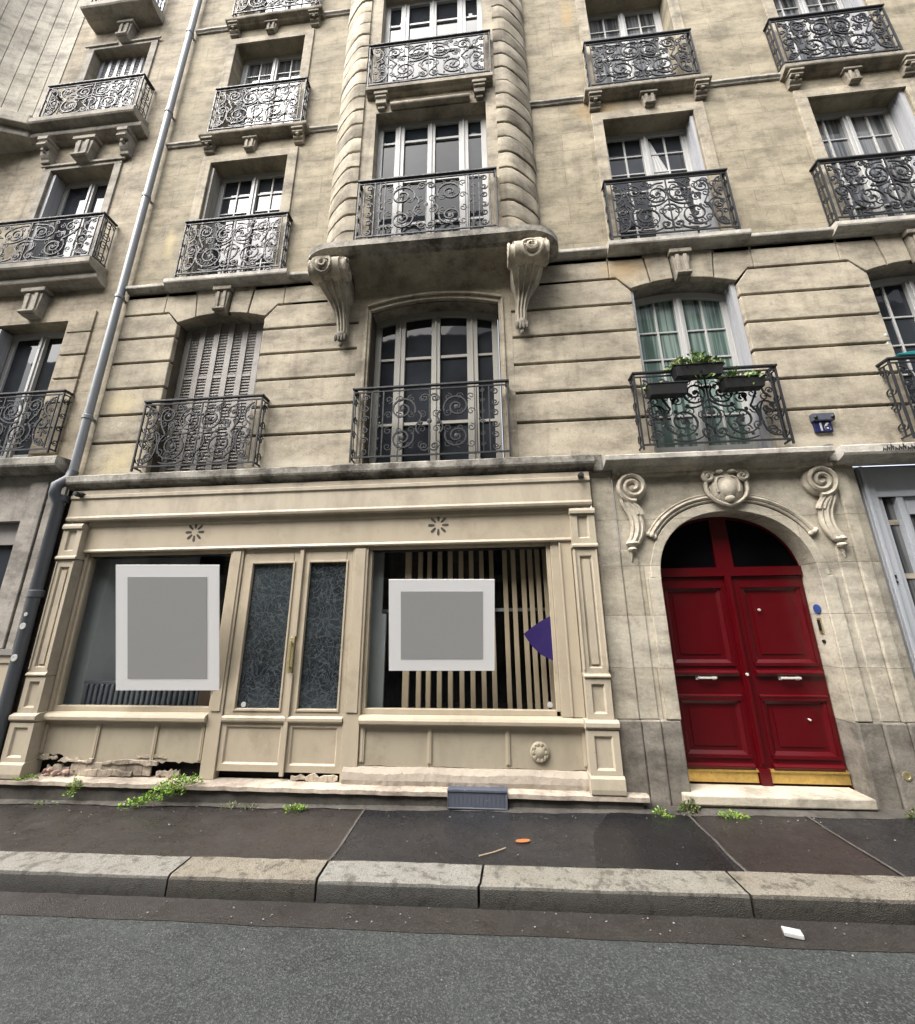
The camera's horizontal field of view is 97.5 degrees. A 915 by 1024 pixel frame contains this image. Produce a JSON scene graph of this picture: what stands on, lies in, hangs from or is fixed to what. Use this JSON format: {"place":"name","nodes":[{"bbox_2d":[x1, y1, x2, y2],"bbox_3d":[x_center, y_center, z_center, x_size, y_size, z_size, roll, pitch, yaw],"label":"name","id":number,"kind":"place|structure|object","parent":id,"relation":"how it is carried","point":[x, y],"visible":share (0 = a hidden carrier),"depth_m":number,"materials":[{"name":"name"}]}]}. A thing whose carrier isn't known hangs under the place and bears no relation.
{"place":"outdoors","nodes":[
{"label":"outdoors","id":0,"kind":"place"},
{"bbox_2d":[0,803,903,876],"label":"pavement","id":1,"kind":"structure","parent":0,"point":[303,834],"depth_m":3.26,"materials":[{"name":"grey asphalt"}]},
{"bbox_2d":[26,800,57,808],"bbox_3d":[-3.873,2.723,3.742,0.267,0.062,0.173,-2,-16,5],"label":"weed","id":2,"kind":"object","parent":1,"relation":"on","point":[42,804],"visible":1,"depth_m":3.75,"materials":[{"name":"green plant"}]},
{"bbox_2d":[0,0,205,695],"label":"apartment building","id":3,"kind":"structure","parent":1,"relation":"on","point":[85,88],"depth_m":6.34,"materials":[{"name":"beige stone"}]},
{"bbox_2d":[0,524,18,654],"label":"shop window frame","id":4,"kind":"structure","parent":3,"relation":"in","point":[8,532],"depth_m":4.89,"materials":[{"name":"grey paint"}]},
{"bbox_2d":[0,331,64,457],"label":"window","id":5,"kind":"structure","parent":3,"relation":"in","point":[31,359],"depth_m":5.72,"materials":[{"name":"white paint"}]},
{"bbox_2d":[41,179,109,256],"bbox_3d":[-6.028,-4.470,6.404,1.106,2.163,0.093,-2,-16,5],"label":"window","id":6,"kind":"structure","parent":3,"relation":"in","point":[80,197],"depth_m":6.56,"materials":[{"name":"white paint"}]},
{"bbox_2d":[0,0,201,751],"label":"drainpipe","id":7,"kind":"object","parent":3,"relation":"attached to","point":[35,594],"visible":0.99,"depth_m":4.93,"materials":[{"name":"metal"}]},
{"bbox_2d":[117,772,203,808],"bbox_3d":[-2.738,2.574,3.722,0.728,0.280,0.202,1,-16,-6],"label":"weed","id":8,"kind":"object","parent":1,"relation":"on","point":[170,785],"visible":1,"depth_m":3.72,"materials":[{"name":"green plant"}]},
{"bbox_2d":[218,800,257,809],"bbox_3d":[-1.977,2.653,3.624,0.380,0.063,0.155,-2,-16,5],"label":"weed","id":9,"kind":"object","parent":1,"relation":"on","point":[244,805],"visible":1,"depth_m":3.64,"materials":[{"name":"green plant"}]},
{"bbox_2d":[283,802,306,812],"bbox_3d":[-1.453,2.628,3.571,0.226,0.075,0.151,-2,-16,5],"label":"weed","id":10,"kind":"object","parent":1,"relation":"on","point":[296,807],"visible":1,"depth_m":3.57,"materials":[{"name":"green plant"}]},
{"bbox_2d":[0,799,914,818],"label":"pavement edge","id":11,"kind":"object","parent":1,"relation":"on","point":[841,813],"visible":0.66,"depth_m":3.44,"materials":[{"name":"grey concrete"}]},
{"bbox_2d":[677,797,700,816],"bbox_3d":[1.951,2.485,3.391,0.211,0.143,0.160,-2,-16,5],"label":"weed","id":12,"kind":"object","parent":11,"relation":"on","point":[684,807],"visible":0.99,"depth_m":3.38,"materials":[{"name":"green plant"}]},
{"bbox_2d":[329,810,742,871],"bbox_3d":[0.518,2.499,3.146,2.750,0.033,0.975,-2,-16,5],"label":"pavement patch","id":13,"kind":"object","parent":1,"relation":"on","point":[460,837],"visible":0.6,"depth_m":3.04,"materials":[{"name":"grey asphalt"}]},
{"bbox_2d":[479,847,505,855],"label":"twig","id":14,"kind":"object","parent":13,"relation":"on","point":[492,852],"visible":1,"depth_m":2.84,"materials":[{"name":"brown wood"}]},
{"bbox_2d":[515,839,529,842],"bbox_3d":[0.485,2.444,2.981,0.115,0.007,0.048,0,-16,-2],"label":"paper scrap","id":15,"kind":"object","parent":13,"relation":"on","point":[522,840],"visible":1,"depth_m":2.98,"materials":[{"name":"orange paper"}]},
{"bbox_2d":[328,808,904,875],"bbox_3d":[0.985,2.470,3.101,3.711,0.044,0.955,-2,-16,5],"label":"pavement seam","id":16,"kind":"object","parent":1,"relation":"on","point":[706,832],"visible":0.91,"depth_m":2.92,"materials":[{"name":"grey asphalt"}]},
{"bbox_2d":[593,812,735,870],"bbox_3d":[1.458,2.453,3.064,1.000,0.012,0.951,-2,-16,5],"label":"pavement patch","id":17,"kind":"object","parent":1,"relation":"on","point":[633,840],"visible":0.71,"depth_m":2.90,"materials":[{"name":"grey asphalt"}]},
{"bbox_2d":[652,805,674,818],"bbox_3d":[1.715,2.508,3.346,0.178,0.077,0.112,-12,-20,36],"label":"weed","id":18,"kind":"object","parent":17,"relation":"on","point":[660,810],"visible":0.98,"depth_m":3.35,"materials":[{"name":"green plant"}]},
{"bbox_2d":[694,815,898,875],"bbox_3d":[2.345,2.421,2.999,0.920,0.011,0.975,-2,-16,5],"label":"pavement patch","id":19,"kind":"object","parent":1,"relation":"on","point":[779,844],"visible":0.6,"depth_m":2.84,"materials":[{"name":"grey asphalt"}]},
{"bbox_2d":[718,808,749,819],"bbox_3d":[2.264,2.487,3.295,0.251,0.062,0.164,-2,-16,5],"label":"weed","id":20,"kind":"object","parent":19,"relation":"on","point":[737,815],"visible":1,"depth_m":3.29,"materials":[{"name":"green plant"}]},
{"bbox_2d":[810,817,914,876],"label":"pavement patch","id":21,"kind":"object","parent":1,"relation":"on","point":[882,845],"visible":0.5,"depth_m":2.95,"materials":[{"name":"grey asphalt"}]},
{"bbox_2d":[903,806,914,818],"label":"weed","id":22,"kind":"object","parent":21,"relation":"on","point":[911,815],"visible":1,"depth_m":3.20,"materials":[{"name":"green plant"}]},
{"bbox_2d":[0,900,914,1023],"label":"road","id":23,"kind":"structure","parent":0,"point":[49,965],"depth_m":1.98,"materials":[{"name":"grey asphalt"}]},
{"bbox_2d":[8,804,895,1008],"bbox_3d":[0.097,2.324,2.296,8.326,0.223,2.451,-2,-16,5],"label":"grit","id":24,"kind":"object","parent":23,"relation":"on","point":[454,911],"visible":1,"depth_m":2.42,"materials":[{"name":"stone"}]},
{"bbox_2d":[0,891,914,952],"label":"gutter","id":25,"kind":"object","parent":23,"relation":"on","point":[817,935],"visible":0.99,"depth_m":2.35,"materials":[{"name":"concrete"}]},
{"bbox_2d":[781,926,804,939],"bbox_3d":[1.838,2.308,2.199,0.090,0.022,0.052,-6,-17,20],"label":"cigarette pack","id":26,"kind":"object","parent":25,"relation":"on","point":[792,932],"visible":1,"depth_m":2.19,"materials":[{"name":"white cardboard"}]},
{"bbox_2d":[884,333,914,356],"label":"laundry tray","id":27,"kind":"object","parent":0,"point":[910,353],"visible":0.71,"depth_m":4.25,"materials":[{"name":"teal plastic"}]},
{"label":"ground","id":28,"kind":"structure","parent":0,"visible":0},
{"bbox_2d":[0,851,914,924],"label":"kerb","id":29,"kind":"structure","parent":28,"relation":"on","point":[875,899],"depth_m":2.53,"materials":[{"name":"stone"}]},
{"bbox_2d":[65,0,914,809],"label":"apartment building","id":30,"kind":"structure","parent":28,"relation":"on","point":[371,222],"depth_m":5.02,"materials":[{"name":"stone"}]},
{"bbox_2d":[202,171,284,274],"bbox_3d":[-3.177,-4.256,6.081,1.226,2.313,0.093,-2,-16,5],"label":"window","id":31,"kind":"structure","parent":30,"relation":"in","point":[262,192],"depth_m":6.22,"materials":[{"name":"white paint"}]},
{"bbox_2d":[231,53,302,128],"bbox_3d":[-3.198,-6.981,6.841,1.226,2.313,0.093,-2,-16,5],"label":"window","id":32,"kind":"structure","parent":30,"relation":"in","point":[287,66],"depth_m":7.03,"materials":[{"name":"white paint"}]},
{"bbox_2d":[254,0,309,13],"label":"window","id":33,"kind":"structure","parent":30,"relation":"in","point":[300,1],"depth_m":7.57,"materials":[{"name":"white paint"}]},
{"bbox_2d":[0,471,649,809],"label":"shopfront","id":34,"kind":"object","parent":30,"relation":"attached to","point":[287,715],"visible":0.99,"depth_m":4.14,"materials":[{"name":"beige paint"}]},
{"bbox_2d":[9,773,38,780],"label":"weed","id":35,"kind":"object","parent":34,"relation":"on","point":[27,775],"visible":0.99,"depth_m":3.92,"materials":[{"name":"green plant"}]},
{"bbox_2d":[62,774,82,797],"bbox_3d":[-3.667,2.614,3.830,0.147,0.193,0.127,-11,-19,32],"label":"weed","id":36,"kind":"object","parent":34,"relation":"attached to","point":[72,789],"visible":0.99,"depth_m":3.82,"materials":[{"name":"green plant"}]},
{"bbox_2d":[80,680,198,705],"bbox_3d":[-3.406,2.136,4.317,1.400,0.590,0.100,-2,-16,5],"label":"radiator","id":37,"kind":"object","parent":34,"relation":"attached to","point":[100,692],"visible":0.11,"depth_m":4.32,"materials":[{"name":"metal"}]},
{"bbox_2d":[116,565,224,689],"bbox_3d":[-2.946,1.174,4.288,1.049,1.274,0.435,0,0,0],"label":"framed poster","id":38,"kind":"object","parent":34,"relation":"attached to","point":[167,627],"visible":1,"depth_m":4.07,"materials":[{"name":"white paper"}]},
{"bbox_2d":[197,690,210,705],"bbox_3d":[-2.632,2.039,4.309,0.190,0.360,0.210,-2,-16,5],"label":"cardboard box","id":39,"kind":"object","parent":34,"relation":"in","point":[204,698],"visible":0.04,"depth_m":4.22,"materials":[{"name":"brown cardboard"}]},
{"bbox_2d":[216,548,303,771],"bbox_3d":[-2.019,1.455,4.154,0.683,2.174,0.120,-2,-16,5],"label":"shop door","id":40,"kind":"structure","parent":34,"relation":"in","point":[262,658],"depth_m":4.15,"materials":[{"name":"beige paint"}]},
{"bbox_2d":[48,541,585,782],"bbox_3d":[-1.551,1.484,4.141,5.501,2.244,0.124,-2,-16,5],"label":"window frame","id":41,"kind":"structure","parent":34,"relation":"in","point":[567,671],"depth_m":4.08,"materials":[{"name":"beige paint"}]},
{"bbox_2d":[284,547,353,773],"bbox_3d":[-1.401,1.441,4.122,0.560,2.174,0.079,-2,-16,5],"label":"shop door","id":42,"kind":"structure","parent":34,"relation":"in","point":[315,720],"depth_m":4.10,"materials":[{"name":"beige paint"}]},
{"bbox_2d":[367,553,386,707],"bbox_3d":[-0.879,1.313,4.322,0.215,2.340,0.040,-2,-16,5],"label":"white panel","id":43,"kind":"object","parent":34,"relation":"in","point":[376,678],"visible":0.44,"depth_m":4.29,"materials":[{"name":"paint"}]},
{"bbox_2d":[389,579,494,670],"bbox_3d":[-0.153,1.093,4.043,1.023,0.883,0.334,0,0,0],"label":"framed poster","id":44,"kind":"object","parent":34,"relation":"attached to","point":[441,624],"visible":1,"depth_m":3.88,"materials":[{"name":"white paper"}]},
{"bbox_2d":[383,549,560,715],"bbox_3d":[0.187,1.302,4.311,2.330,2.320,0.169,-2,-16,5],"label":"slatted screen","id":45,"kind":"object","parent":34,"relation":"in","point":[532,609],"visible":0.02,"depth_m":4.25,"materials":[{"name":"brown wood"}]},
{"bbox_2d":[447,786,507,809],"bbox_3d":[0.178,2.535,3.568,0.527,0.145,0.126,-2,-16,5],"label":"vent plate","id":46,"kind":"object","parent":34,"relation":"attached to","point":[476,797],"visible":1,"depth_m":3.52,"materials":[{"name":"grey metal"}]},
{"bbox_2d":[524,616,552,659],"bbox_3d":[0.829,1.257,4.000,0.335,0.420,0.002,-2,-16,5],"label":"violet sign","id":47,"kind":"object","parent":34,"relation":"attached to","point":[538,636],"visible":0.83,"depth_m":4.00,"materials":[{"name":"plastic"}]},
{"bbox_2d":[372,114,489,237],"bbox_3d":[-0.361,-4.501,5.504,1.566,2.433,0.089,-2,-16,5],"label":"window","id":48,"kind":"structure","parent":30,"relation":"in","point":[457,143],"depth_m":5.59,"materials":[{"name":"white paint"}]},
{"bbox_2d":[382,0,483,84],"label":"window","id":49,"kind":"structure","parent":30,"relation":"in","point":[425,18],"depth_m":6.40,"materials":[{"name":"white paint"}]},
{"bbox_2d":[369,311,502,462],"bbox_3d":[-0.275,-1.578,5.090,1.626,2.298,0.089,-2,-16,5],"label":"window","id":50,"kind":"structure","parent":30,"relation":"in","point":[438,346],"depth_m":5.12,"materials":[{"name":"beige paint"}]},
{"bbox_2d":[587,7,672,85],"bbox_3d":[2.699,-7.166,6.346,1.226,2.313,0.093,-2,-16,5],"label":"window","id":51,"kind":"structure","parent":30,"relation":"in","point":[644,20],"depth_m":6.52,"materials":[{"name":"white paint"}]},
{"bbox_2d":[605,128,707,238],"bbox_3d":[2.720,-4.440,5.586,1.226,2.313,0.093,-2,-16,5],"label":"window","id":52,"kind":"structure","parent":30,"relation":"in","point":[629,155],"depth_m":5.73,"materials":[{"name":"white paint"}]},
{"bbox_2d":[643,380,688,399],"bbox_3d":[2.233,-1.321,4.323,0.449,0.169,0.147,-2,-16,5],"label":"window box","id":53,"kind":"object","parent":30,"relation":"attached to","point":[664,390],"visible":1,"depth_m":4.27,"materials":[{"name":"black plastic"}]},
{"bbox_2d":[664,350,725,380],"bbox_3d":[2.588,-1.607,4.370,0.645,0.389,0.266,-2,-16,5],"label":"window box","id":54,"kind":"object","parent":30,"relation":"attached to","point":[703,367],"visible":1,"depth_m":4.31,"materials":[{"name":"black plastic"}]},
{"bbox_2d":[634,292,758,452],"bbox_3d":[2.781,-1.677,4.811,1.226,2.293,0.093,-2,-16,5],"label":"window","id":55,"kind":"structure","parent":30,"relation":"in","point":[671,325],"depth_m":4.90,"materials":[{"name":"white paint"}]},
{"bbox_2d":[715,366,766,392],"bbox_3d":[3.027,-1.416,4.270,0.497,0.254,0.248,-2,-16,5],"label":"window box","id":56,"kind":"object","parent":30,"relation":"attached to","point":[752,380],"visible":1,"depth_m":4.20,"materials":[{"name":"black plastic"}]},
{"bbox_2d":[661,517,853,789],"bbox_3d":[2.779,1.331,3.969,1.470,2.700,0.138,-2,-16,5],"label":"entrance door","id":57,"kind":"structure","parent":30,"relation":"in","point":[755,705],"depth_m":3.91,"materials":[{"name":"paint"}]},
{"bbox_2d":[813,604,820,613],"bbox_3d":[3.492,0.942,3.896,0.010,0.090,0.090,-2,-16,5],"label":"round sign","id":58,"kind":"object","parent":30,"relation":"attached to","point":[817,608],"visible":1,"depth_m":3.89,"materials":[{"name":"blue ceramic"}]},
{"bbox_2d":[773,0,864,62],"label":"window","id":59,"kind":"structure","parent":30,"relation":"in","point":[783,7],"depth_m":6.22,"materials":[{"name":"white paint"}]},
{"bbox_2d":[816,617,825,642],"bbox_3d":[3.492,1.136,3.852,0.016,0.237,0.050,-2,-16,5],"label":"intercom","id":60,"kind":"object","parent":30,"relation":"attached to","point":[820,625],"visible":1,"depth_m":3.85,"materials":[{"name":"gold metal"}]},
{"bbox_2d":[809,412,834,432],"bbox_3d":[3.878,-0.948,4.242,0.215,0.210,0.074,-2,-16,5],"label":"house number plaque","id":61,"kind":"object","parent":30,"relation":"attached to","point":[821,423],"visible":1,"depth_m":4.24,"materials":[{"name":"blue metal"}]},
{"bbox_2d":[814,107,914,219],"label":"window","id":62,"kind":"structure","parent":30,"relation":"in","point":[872,130],"depth_m":5.49,"materials":[{"name":"white paint"}]},
{"bbox_2d":[853,465,914,678],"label":"shopfront","id":63,"kind":"object","parent":30,"relation":"attached to","point":[887,493],"visible":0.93,"depth_m":4.02,"materials":[{"name":"grey wood"}]},
{"bbox_2d":[902,497,914,534],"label":"window frame","id":64,"kind":"structure","parent":63,"relation":"in","point":[909,502],"depth_m":4.07,"materials":[{"name":"grey metal"}]},
{"bbox_2d":[870,276,914,407],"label":"window","id":65,"kind":"structure","parent":30,"relation":"in","point":[895,296],"depth_m":4.78,"materials":[{"name":"white paint"}]},
{"bbox_2d":[902,771,911,780],"bbox_3d":[3.764,2.212,3.357,0.070,0.070,0.006,-2,-16,5],"label":"survey mark","id":66,"kind":"object","parent":30,"relation":"attached to","point":[907,776],"visible":1,"depth_m":3.36,"materials":[{"name":"gold metal"}]}
]}

